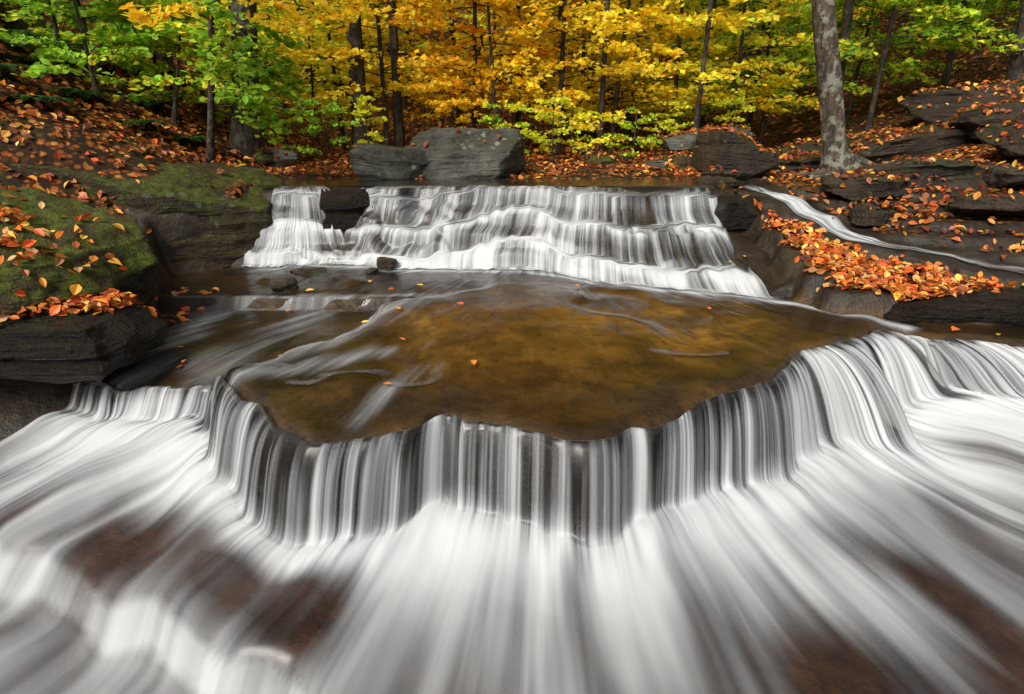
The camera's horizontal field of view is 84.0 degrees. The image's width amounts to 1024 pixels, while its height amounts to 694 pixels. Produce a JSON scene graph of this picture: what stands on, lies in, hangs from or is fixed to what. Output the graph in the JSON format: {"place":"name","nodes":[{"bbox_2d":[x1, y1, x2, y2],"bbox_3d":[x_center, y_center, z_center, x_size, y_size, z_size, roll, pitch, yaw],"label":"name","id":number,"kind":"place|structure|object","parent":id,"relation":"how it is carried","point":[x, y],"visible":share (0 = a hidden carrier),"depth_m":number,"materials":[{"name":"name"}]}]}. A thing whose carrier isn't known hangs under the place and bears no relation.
{"place":"outdoors","nodes":[
{"label":"outdoors","id":0,"kind":"place"},
{"bbox_2d":[255,176,763,185],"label":"stream water","id":1,"kind":"structure","parent":0,"point":[517,181],"depth_m":5.48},
{"bbox_2d":[0,0,1023,693],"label":"ground","id":2,"kind":"structure","parent":0,"point":[552,356],"depth_m":2.81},
{"bbox_2d":[0,63,39,75],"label":"fern","id":3,"kind":"object","parent":2,"relation":"on","point":[4,68],"visible":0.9,"depth_m":4.95,"materials":[{"name":"green plant"}]},
{"bbox_2d":[0,53,77,66],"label":"fern","id":4,"kind":"object","parent":2,"relation":"on","point":[27,60],"visible":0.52,"depth_m":5.49,"materials":[{"name":"green plant"}]},
{"bbox_2d":[2,18,79,49],"bbox_3d":[-5.458,-3.630,6.630,0.738,0.319,0.529,-8,22,-21],"label":"forest rock","id":5,"kind":"object","parent":2,"relation":"on","point":[20,24],"visible":0.17,"depth_m":6.39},
{"bbox_2d":[5,95,80,106],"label":"fern","id":6,"kind":"object","parent":2,"relation":"on","point":[47,98],"visible":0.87,"depth_m":4.81,"materials":[{"name":"green plant"}]},
{"bbox_2d":[0,0,101,63],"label":"shrub","id":7,"kind":"object","parent":2,"relation":"on","point":[37,29],"visible":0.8,"depth_m":6.20,"materials":[{"name":"green plant"}]},
{"bbox_2d":[2,0,125,24],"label":"shrub","id":8,"kind":"object","parent":2,"relation":"on","point":[65,3],"visible":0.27,"depth_m":6.60,"materials":[{"name":"green plant"}]},
{"bbox_2d":[0,0,157,77],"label":"shrub","id":9,"kind":"object","parent":2,"relation":"on","point":[45,43],"visible":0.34,"depth_m":5.98,"materials":[{"name":"green plant"}]},
{"bbox_2d":[0,187,158,319],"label":"mossy boulder","id":10,"kind":"object","parent":2,"relation":"on","point":[130,249],"visible":0.42,"depth_m":3.29,"materials":[{"name":"plant"}]},
{"bbox_2d":[0,301,169,383],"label":"flat rock slab","id":11,"kind":"structure","parent":2,"relation":"on","point":[81,347],"depth_m":2.85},
{"bbox_2d":[0,204,156,324],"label":"fallen leaves","id":12,"kind":"object","parent":11,"relation":"on","point":[115,297],"visible":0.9,"depth_m":3.07,"materials":[{"name":"orange plant"}]},
{"bbox_2d":[42,87,129,101],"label":"fern","id":13,"kind":"object","parent":2,"relation":"on","point":[83,93],"visible":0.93,"depth_m":5.40,"materials":[{"name":"green plant"}]},
{"bbox_2d":[0,0,173,97],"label":"shrub","id":14,"kind":"object","parent":2,"relation":"on","point":[51,52],"visible":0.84,"depth_m":5.46,"materials":[{"name":"green plant"}]},
{"bbox_2d":[71,7,196,76],"bbox_3d":[-4.404,-4.120,6.269,1.781,2.552,1.532,0,21,0],"label":"shrub","id":15,"kind":"object","parent":2,"relation":"on","point":[96,52],"visible":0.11,"depth_m":6.24,"materials":[{"name":"green plant"}]},
{"bbox_2d":[57,0,230,106],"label":"shrub","id":16,"kind":"object","parent":2,"relation":"on","point":[99,34],"visible":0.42,"depth_m":5.74,"materials":[{"name":"green plant"}]},
{"bbox_2d":[9,162,283,268],"bbox_3d":[-3.303,-1.161,5.117,2.373,0.994,1.280,0,21,-6],"label":"mossy boulder","id":17,"kind":"object","parent":2,"relation":"on","point":[231,235],"visible":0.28,"depth_m":4.79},
{"bbox_2d":[117,118,176,129],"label":"fern","id":18,"kind":"object","parent":2,"relation":"on","point":[132,122],"visible":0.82,"depth_m":5.47,"materials":[{"name":"green plant"}]},
{"bbox_2d":[125,100,183,110],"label":"fern","id":19,"kind":"object","parent":2,"relation":"on","point":[154,104],"visible":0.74,"depth_m":6.15,"materials":[{"name":"green plant"}]},
{"bbox_2d":[82,0,250,126],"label":"shrub","id":20,"kind":"object","parent":2,"relation":"on","point":[176,29],"visible":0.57,"depth_m":5.80,"materials":[{"name":"green plant"}]},
{"bbox_2d":[118,9,273,119],"bbox_3d":[-3.558,-3.820,6.482,1.515,2.559,1.404,0,21,0],"label":"shrub","id":21,"kind":"object","parent":2,"relation":"on","point":[262,35],"visible":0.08,"depth_m":6.75,"materials":[{"name":"green plant"}]},
{"bbox_2d":[175,136,222,144],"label":"fern","id":22,"kind":"object","parent":2,"relation":"on","point":[198,139],"visible":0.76,"depth_m":5.84,"materials":[{"name":"green plant"}]},
{"bbox_2d":[118,0,358,162],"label":"beech sapling","id":23,"kind":"object","parent":2,"relation":"on","point":[140,15],"visible":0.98,"depth_m":4.50,"materials":[{"name":"yellow plant"}]},
{"bbox_2d":[183,1,301,122],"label":"shrub","id":24,"kind":"object","parent":2,"relation":"on","point":[220,115],"visible":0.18,"depth_m":6.98,"materials":[{"name":"green plant"}]},
{"bbox_2d":[172,0,315,162],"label":"maple sapling","id":25,"kind":"object","parent":2,"relation":"on","point":[264,73],"visible":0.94,"depth_m":5.18,"materials":[{"name":"green plant"}]},
{"bbox_2d":[229,0,265,157],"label":"oak tree","id":26,"kind":"object","parent":2,"relation":"on","point":[243,139],"visible":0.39,"depth_m":6.27,"materials":[{"name":"brown plant"}]},
{"bbox_2d":[183,0,343,114],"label":"beech tree","id":27,"kind":"object","parent":2,"relation":"on","point":[284,105],"visible":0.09,"depth_m":10.48,"materials":[{"name":"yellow plant"}]},
{"bbox_2d":[253,149,274,167],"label":"forest rock","id":28,"kind":"object","parent":2,"relation":"on","point":[262,157],"visible":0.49,"depth_m":6.36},
{"bbox_2d":[267,147,298,170],"bbox_3d":[-2.800,-2.183,6.728,0.550,0.342,0.703,-7,22,-19],"label":"forest rock","id":29,"kind":"object","parent":2,"relation":"on","point":[289,159],"visible":0.34,"depth_m":6.48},
{"bbox_2d":[269,274,297,295],"bbox_3d":[-1.748,-0.459,4.368,0.269,0.156,0.405,-9,23,-23],"label":"rock","id":30,"kind":"object","parent":2,"relation":"on","point":[282,284],"visible":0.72,"depth_m":4.27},
{"bbox_2d":[292,266,331,276],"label":"rock","id":31,"kind":"object","parent":2,"relation":"on","point":[306,271],"visible":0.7,"depth_m":4.63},
{"bbox_2d":[272,1,368,142],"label":"shrub","id":32,"kind":"object","parent":2,"relation":"on","point":[330,76],"visible":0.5,"depth_m":9.14,"materials":[{"name":"yellow plant"}]},
{"bbox_2d":[223,0,421,149],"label":"beech tree","id":33,"kind":"object","parent":2,"relation":"on","point":[340,101],"visible":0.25,"depth_m":9.48,"materials":[{"name":"yellow plant"}]},
{"bbox_2d":[296,97,359,163],"bbox_3d":[-2.255,-2.532,6.894,0.747,0.906,0.764,0,21,0],"label":"shrub","id":34,"kind":"object","parent":2,"relation":"on","point":[311,130],"visible":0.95,"depth_m":6.87,"materials":[{"name":"green plant"}]},
{"bbox_2d":[319,186,375,231],"bbox_3d":[-1.465,-1.209,5.150,0.492,0.462,0.408,-2,21,-5],"label":"wet rock ledge","id":35,"kind":"object","parent":2,"relation":"on","point":[343,208],"visible":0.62,"depth_m":4.99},
{"bbox_2d":[346,4,353,148],"bbox_3d":[-1.984,-8.246,7.281,2.975,11.154,3.186,14,25,33],"label":"forest tree","id":36,"kind":"object","parent":2,"relation":"on","point":[349,60],"visible":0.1,"depth_m":9.07,"materials":[{"name":"brown plant"}]},
{"bbox_2d":[347,1,371,147],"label":"forest tree","id":37,"kind":"object","parent":2,"relation":"on","point":[356,41],"visible":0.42,"depth_m":7.99,"materials":[{"name":"brown plant"}]},
{"bbox_2d":[340,94,387,147],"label":"shrub","id":38,"kind":"object","parent":2,"relation":"on","point":[363,113],"visible":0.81,"depth_m":7.43,"materials":[{"name":"yellow plant"}]},
{"bbox_2d":[282,0,458,141],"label":"beech tree","id":39,"kind":"object","parent":2,"relation":"on","point":[367,33],"visible":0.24,"depth_m":10.60,"materials":[{"name":"yellow plant"}]},
{"bbox_2d":[275,0,474,145],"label":"beech tree","id":40,"kind":"object","parent":2,"relation":"on","point":[344,54],"visible":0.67,"depth_m":7.88,"materials":[{"name":"yellow plant"}]},
{"bbox_2d":[376,257,397,270],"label":"rock","id":41,"kind":"object","parent":2,"relation":"on","point":[386,263],"visible":1,"depth_m":4.77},
{"bbox_2d":[349,143,430,179],"bbox_3d":[-1.244,-1.897,6.071,0.953,0.479,0.672,2,20,-13],"label":"grey boulder","id":42,"kind":"object","parent":2,"relation":"on","point":[375,161],"visible":0.56,"depth_m":5.79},
{"bbox_2d":[388,0,405,147],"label":"forest tree","id":43,"kind":"object","parent":2,"relation":"on","point":[398,130],"visible":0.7,"depth_m":8.55,"materials":[{"name":"brown plant"}]},
{"bbox_2d":[430,97,482,127],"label":"shrub","id":44,"kind":"object","parent":2,"relation":"on","point":[462,119],"visible":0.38,"depth_m":7.62,"materials":[{"name":"yellow plant"}]},
{"bbox_2d":[364,0,552,130],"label":"beech tree","id":45,"kind":"object","parent":2,"relation":"on","point":[452,18],"visible":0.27,"depth_m":9.74,"materials":[{"name":"yellow plant"}]},
{"bbox_2d":[403,127,525,178],"bbox_3d":[-0.602,-2.112,6.293,1.508,0.631,0.976,-2,19,4],"label":"grey boulder","id":46,"kind":"object","parent":2,"relation":"on","point":[472,154],"visible":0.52,"depth_m":5.92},
{"bbox_2d":[378,0,590,128],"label":"beech tree","id":47,"kind":"object","parent":2,"relation":"on","point":[423,58],"visible":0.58,"depth_m":8.09,"materials":[{"name":"yellow plant"}]},
{"bbox_2d":[422,0,572,128],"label":"beech tree","id":48,"kind":"object","parent":2,"relation":"on","point":[494,26],"visible":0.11,"depth_m":12.88,"materials":[{"name":"yellow plant"}]},
{"bbox_2d":[404,0,591,128],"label":"beech tree","id":49,"kind":"object","parent":2,"relation":"on","point":[471,101],"visible":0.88,"depth_m":7.52,"materials":[{"name":"yellow plant"}]},
{"bbox_2d":[424,0,584,130],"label":"beech tree","id":50,"kind":"object","parent":2,"relation":"on","point":[480,30],"visible":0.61,"depth_m":8.24,"materials":[{"name":"yellow plant"}]},
{"bbox_2d":[478,102,536,156],"bbox_3d":[-0.085,-2.568,7.020,0.697,0.900,0.964,-2,21,-6],"label":"shrub","id":51,"kind":"object","parent":2,"relation":"on","point":[512,107],"visible":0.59,"depth_m":6.90,"materials":[{"name":"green plant"}]},
{"bbox_2d":[0,329,1023,693],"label":"waterfall curtain","id":52,"kind":"object","parent":2,"relation":"on","point":[444,569],"visible":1,"depth_m":2.45,"materials":[{"name":"liquid"}]},
{"bbox_2d":[0,1,1023,294],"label":"fallen leaves","id":53,"kind":"object","parent":2,"relation":"on","point":[340,161],"visible":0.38,"depth_m":5.64,"materials":[{"name":"orange plant"}]},
{"bbox_2d":[520,96,580,163],"bbox_3d":[0.427,-2.562,6.964,0.762,0.930,0.643,0,21,0],"label":"shrub","id":54,"kind":"object","parent":2,"relation":"on","point":[557,100],"visible":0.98,"depth_m":6.91,"materials":[{"name":"yellow plant"}]},
{"bbox_2d":[419,0,699,155],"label":"beech tree","id":55,"kind":"object","parent":2,"relation":"on","point":[608,20],"visible":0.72,"depth_m":7.81,"materials":[{"name":"yellow plant"}]},
{"bbox_2d":[555,0,565,145],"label":"forest tree","id":56,"kind":"object","parent":2,"relation":"on","point":[558,70],"visible":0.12,"depth_m":10.07,"materials":[{"name":"brown plant"}]},
{"bbox_2d":[538,100,599,157],"bbox_3d":[0.741,-2.829,7.634,0.801,0.907,0.819,0,21,0],"label":"shrub","id":57,"kind":"object","parent":2,"relation":"on","point":[568,105],"visible":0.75,"depth_m":7.50,"materials":[{"name":"yellow plant"}]},
{"bbox_2d":[219,0,933,110],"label":"distant forest","id":58,"kind":"object","parent":2,"relation":"on","point":[792,22],"visible":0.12,"depth_m":14.19,"materials":[{"name":"yellow plant"}]},
{"bbox_2d":[470,0,703,143],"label":"beech tree","id":59,"kind":"object","parent":2,"relation":"on","point":[582,133],"visible":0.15,"depth_m":10.64,"materials":[{"name":"yellow plant"}]},
{"bbox_2d":[565,101,626,153],"bbox_3d":[1.053,-2.621,7.075,0.779,0.900,0.875,0,21,0],"label":"shrub","id":60,"kind":"object","parent":2,"relation":"on","point":[606,116],"visible":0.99,"depth_m":7.06,"materials":[{"name":"yellow plant"}]},
{"bbox_2d":[583,155,618,166],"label":"forest rock","id":61,"kind":"object","parent":2,"relation":"on","point":[603,160],"visible":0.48,"depth_m":6.64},
{"bbox_2d":[596,0,609,148],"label":"forest tree","id":62,"kind":"object","parent":2,"relation":"on","point":[604,62],"visible":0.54,"depth_m":8.09,"materials":[{"name":"brown plant"}]},
{"bbox_2d":[499,0,718,150],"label":"beech tree","id":63,"kind":"object","parent":2,"relation":"on","point":[667,94],"visible":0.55,"depth_m":8.52,"materials":[{"name":"yellow plant"}]},
{"bbox_2d":[541,0,722,141],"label":"beech tree","id":64,"kind":"object","parent":2,"relation":"on","point":[629,131],"visible":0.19,"depth_m":11.97,"materials":[{"name":"yellow plant"}]},
{"bbox_2d":[601,106,663,156],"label":"shrub","id":65,"kind":"object","parent":2,"relation":"on","point":[625,125],"visible":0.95,"depth_m":7.37,"materials":[{"name":"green plant"}]},
{"bbox_2d":[633,99,693,154],"bbox_3d":[2.179,-3.071,8.189,0.775,0.949,0.784,14,25,33],"label":"shrub","id":66,"kind":"object","parent":2,"relation":"on","point":[668,127],"visible":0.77,"depth_m":8.15,"materials":[{"name":"yellow plant"}]},
{"bbox_2d":[659,155,691,169],"bbox_3d":[1.993,-2.230,7.017,0.455,0.276,0.620,3,21,9],"label":"forest rock","id":67,"kind":"object","parent":2,"relation":"on","point":[682,161],"visible":0.48,"depth_m":6.75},
{"bbox_2d":[584,0,770,150],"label":"beech tree","id":68,"kind":"object","parent":2,"relation":"on","point":[718,49],"visible":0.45,"depth_m":9.23,"materials":[{"name":"yellow plant"}]},
{"bbox_2d":[690,0,713,154],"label":"forest tree","id":69,"kind":"object","parent":2,"relation":"on","point":[702,70],"visible":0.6,"depth_m":7.73,"materials":[{"name":"brown plant"}]},
{"bbox_2d":[606,0,802,129],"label":"beech tree","id":70,"kind":"object","parent":2,"relation":"on","point":[717,34],"visible":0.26,"depth_m":10.01,"materials":[{"name":"yellow plant"}]},
{"bbox_2d":[656,126,756,149],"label":"flat rock slab","id":71,"kind":"structure","parent":2,"relation":"on","point":[687,140],"depth_m":7.22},
{"bbox_2d":[696,169,751,187],"bbox_3d":[2.056,-1.619,5.539,0.490,0.208,0.436,4,19,8],"label":"rock ledge","id":72,"kind":"object","parent":2,"relation":"on","point":[716,177],"visible":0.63,"depth_m":5.39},
{"bbox_2d":[647,0,818,126],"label":"beech tree","id":73,"kind":"object","parent":2,"relation":"on","point":[738,26],"visible":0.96,"depth_m":7.94,"materials":[{"name":"yellow plant"}]},
{"bbox_2d":[711,88,755,128],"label":"shrub","id":74,"kind":"object","parent":2,"relation":"on","point":[735,102],"visible":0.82,"depth_m":7.89,"materials":[{"name":"yellow plant"}]},
{"bbox_2d":[690,130,778,177],"bbox_3d":[2.330,-2.000,6.022,0.666,0.516,0.734,1,20,-10],"label":"dark boulder","id":75,"kind":"object","parent":2,"relation":"on","point":[728,150],"visible":0.73,"depth_m":5.71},
{"bbox_2d":[714,195,763,229],"bbox_3d":[1.999,-1.205,5.048,0.491,0.263,0.468,-2,21,-5],"label":"wet rock ledge","id":76,"kind":"object","parent":2,"relation":"on","point":[733,212],"visible":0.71,"depth_m":4.85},
{"bbox_2d":[677,0,871,146],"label":"maple tree","id":77,"kind":"object","parent":2,"relation":"on","point":[801,50],"visible":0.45,"depth_m":9.18,"materials":[{"name":"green plant"}]},
{"bbox_2d":[672,0,881,139],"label":"beech tree","id":78,"kind":"object","parent":2,"relation":"on","point":[762,24],"visible":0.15,"depth_m":10.88,"materials":[{"name":"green plant"}]},
{"bbox_2d":[777,155,820,172],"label":"rock ledge","id":79,"kind":"object","parent":2,"relation":"on","point":[788,164],"visible":0.28,"depth_m":6.40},
{"bbox_2d":[766,136,853,152],"bbox_3d":[4.580,-2.841,8.353,2.286,0.436,1.066,-10,20,-6],"label":"rock ledge","id":80,"kind":"object","parent":2,"relation":"on","point":[808,146],"visible":0.1,"depth_m":8.01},
{"bbox_2d":[799,0,876,180],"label":"maple tree","id":81,"kind":"object","parent":2,"relation":"on","point":[838,156],"visible":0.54,"depth_m":5.70,"materials":[{"name":"grey plant"}]},
{"bbox_2d":[839,0,854,86],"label":"forest tree","id":82,"kind":"object","parent":2,"relation":"on","point":[846,23],"visible":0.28,"depth_m":8.67,"materials":[{"name":"brown plant"}]},
{"bbox_2d":[751,0,965,73],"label":"maple tree","id":83,"kind":"object","parent":2,"relation":"on","point":[863,19],"visible":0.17,"depth_m":10.63,"materials":[{"name":"green plant"}]},
{"bbox_2d":[820,173,912,200],"bbox_3d":[3.168,-1.434,5.079,0.802,0.222,0.408,0,25,6],"label":"rock ledge","id":84,"kind":"object","parent":2,"relation":"on","point":[859,188],"visible":0.95,"depth_m":4.95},
{"bbox_2d":[762,0,986,121],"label":"maple tree","id":85,"kind":"object","parent":2,"relation":"on","point":[839,7],"visible":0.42,"depth_m":9.87,"materials":[{"name":"green plant"}]},
{"bbox_2d":[847,202,916,225],"bbox_3d":[3.091,-1.118,4.747,0.589,0.184,0.273,-5,20,-13],"label":"rock ledge","id":86,"kind":"object","parent":2,"relation":"on","point":[863,215],"visible":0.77,"depth_m":4.64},
{"bbox_2d":[782,1,987,75],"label":"maple tree","id":87,"kind":"object","parent":2,"relation":"on","point":[864,32],"visible":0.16,"depth_m":12.71,"materials":[{"name":"green plant"}]},
{"bbox_2d":[762,210,1014,300],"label":"fallen leaves","id":88,"kind":"object","parent":2,"relation":"on","point":[954,287],"visible":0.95,"depth_m":3.92,"materials":[{"name":"orange plant"}]},
{"bbox_2d":[794,0,1023,130],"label":"maple tree","id":89,"kind":"object","parent":2,"relation":"on","point":[958,12],"visible":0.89,"depth_m":8.46,"materials":[{"name":"green plant"}]},
{"bbox_2d":[855,157,986,178],"bbox_3d":[3.900,-1.652,5.410,1.267,0.292,0.545,0,24,7],"label":"rock ledge","id":90,"kind":"object","parent":2,"relation":"on","point":[948,168],"visible":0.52,"depth_m":5.21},
{"bbox_2d":[847,124,975,163],"bbox_3d":[5.172,-2.600,7.364,2.393,0.463,1.084,-12,24,-5],"label":"rock ledge","id":91,"kind":"object","parent":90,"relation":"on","point":[938,141],"visible":0.32,"depth_m":6.93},
{"bbox_2d":[872,0,1020,89],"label":"maple tree","id":92,"kind":"object","parent":2,"relation":"on","point":[968,4],"visible":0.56,"depth_m":8.94,"materials":[{"name":"green plant"}]},
{"bbox_2d":[883,288,1023,326],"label":"wet rock ledge","id":93,"kind":"object","parent":2,"relation":"on","point":[1005,306],"visible":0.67,"depth_m":3.57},
{"bbox_2d":[897,79,1023,123],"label":"rock ledge","id":94,"kind":"object","parent":2,"relation":"on","point":[939,109],"visible":0.67,"depth_m":7.99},
{"bbox_2d":[902,0,1021,53],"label":"maple tree","id":95,"kind":"object","parent":2,"relation":"on","point":[1014,28],"visible":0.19,"depth_m":11.98,"materials":[{"name":"green plant"}]},
{"bbox_2d":[909,0,1018,31],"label":"maple tree","id":96,"kind":"object","parent":2,"relation":"on","point":[988,21],"visible":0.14,"depth_m":10.51,"materials":[{"name":"green plant"}]},
{"bbox_2d":[947,97,1023,139],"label":"rock ledge","id":97,"kind":"object","parent":2,"relation":"on","point":[968,123],"visible":0.51,"depth_m":6.60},
{"bbox_2d":[948,192,1023,218],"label":"rock ledge","id":98,"kind":"object","parent":2,"relation":"on","point":[986,204],"visible":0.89,"depth_m":4.44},
{"bbox_2d":[974,123,1023,158],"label":"rock ledge","id":99,"kind":"object","parent":2,"relation":"on","point":[1005,147],"visible":0.98,"depth_m":5.76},
{"bbox_2d":[982,0,1020,22],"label":"maple tree","id":100,"kind":"object","parent":2,"relation":"on","point":[995,12],"visible":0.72,"depth_m":8.77,"materials":[{"name":"green plant"}]},
{"bbox_2d":[983,164,1023,188],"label":"rock ledge","id":101,"kind":"object","parent":2,"relation":"on","point":[998,176],"visible":0.96,"depth_m":4.99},
{"bbox_2d":[1005,0,1023,80],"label":"forest tree","id":102,"kind":"object","parent":2,"relation":"on","point":[1015,68],"visible":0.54,"depth_m":8.20,"materials":[{"name":"brown plant"}]},
{"bbox_2d":[58,0,1023,153],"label":"fallen leaves","id":103,"kind":"object","parent":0,"point":[879,104],"visible":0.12,"depth_m":12.15,"materials":[{"name":"orange plant"}]},
{"bbox_2d":[120,264,1010,417],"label":"pool water","id":104,"kind":"structure","parent":0,"point":[700,291],"depth_m":4.17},
{"bbox_2d":[1,187,218,323],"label":"fallen leaves","id":105,"kind":"object","parent":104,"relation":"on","point":[41,204],"visible":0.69,"depth_m":3.93,"materials":[{"name":"orange plant"}]},
{"bbox_2d":[241,185,352,266],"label":"waterfall","id":106,"kind":"structure","parent":104,"relation":"on","point":[298,237],"depth_m":4.97,"materials":[{"name":"liquid"}]},
{"bbox_2d":[328,185,771,297],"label":"waterfall","id":107,"kind":"structure","parent":104,"relation":"on","point":[542,252],"depth_m":4.85,"materials":[{"name":"liquid"}]},
{"bbox_2d":[176,255,999,383],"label":"floating leaves","id":108,"kind":"object","parent":104,"relation":"on","point":[473,362],"visible":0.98,"depth_m":3.47,"materials":[{"name":"orange plant"}]},
{"bbox_2d":[744,185,1023,271],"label":"side stream water","id":109,"kind":"structure","parent":0,"point":[800,206],"depth_m":4.67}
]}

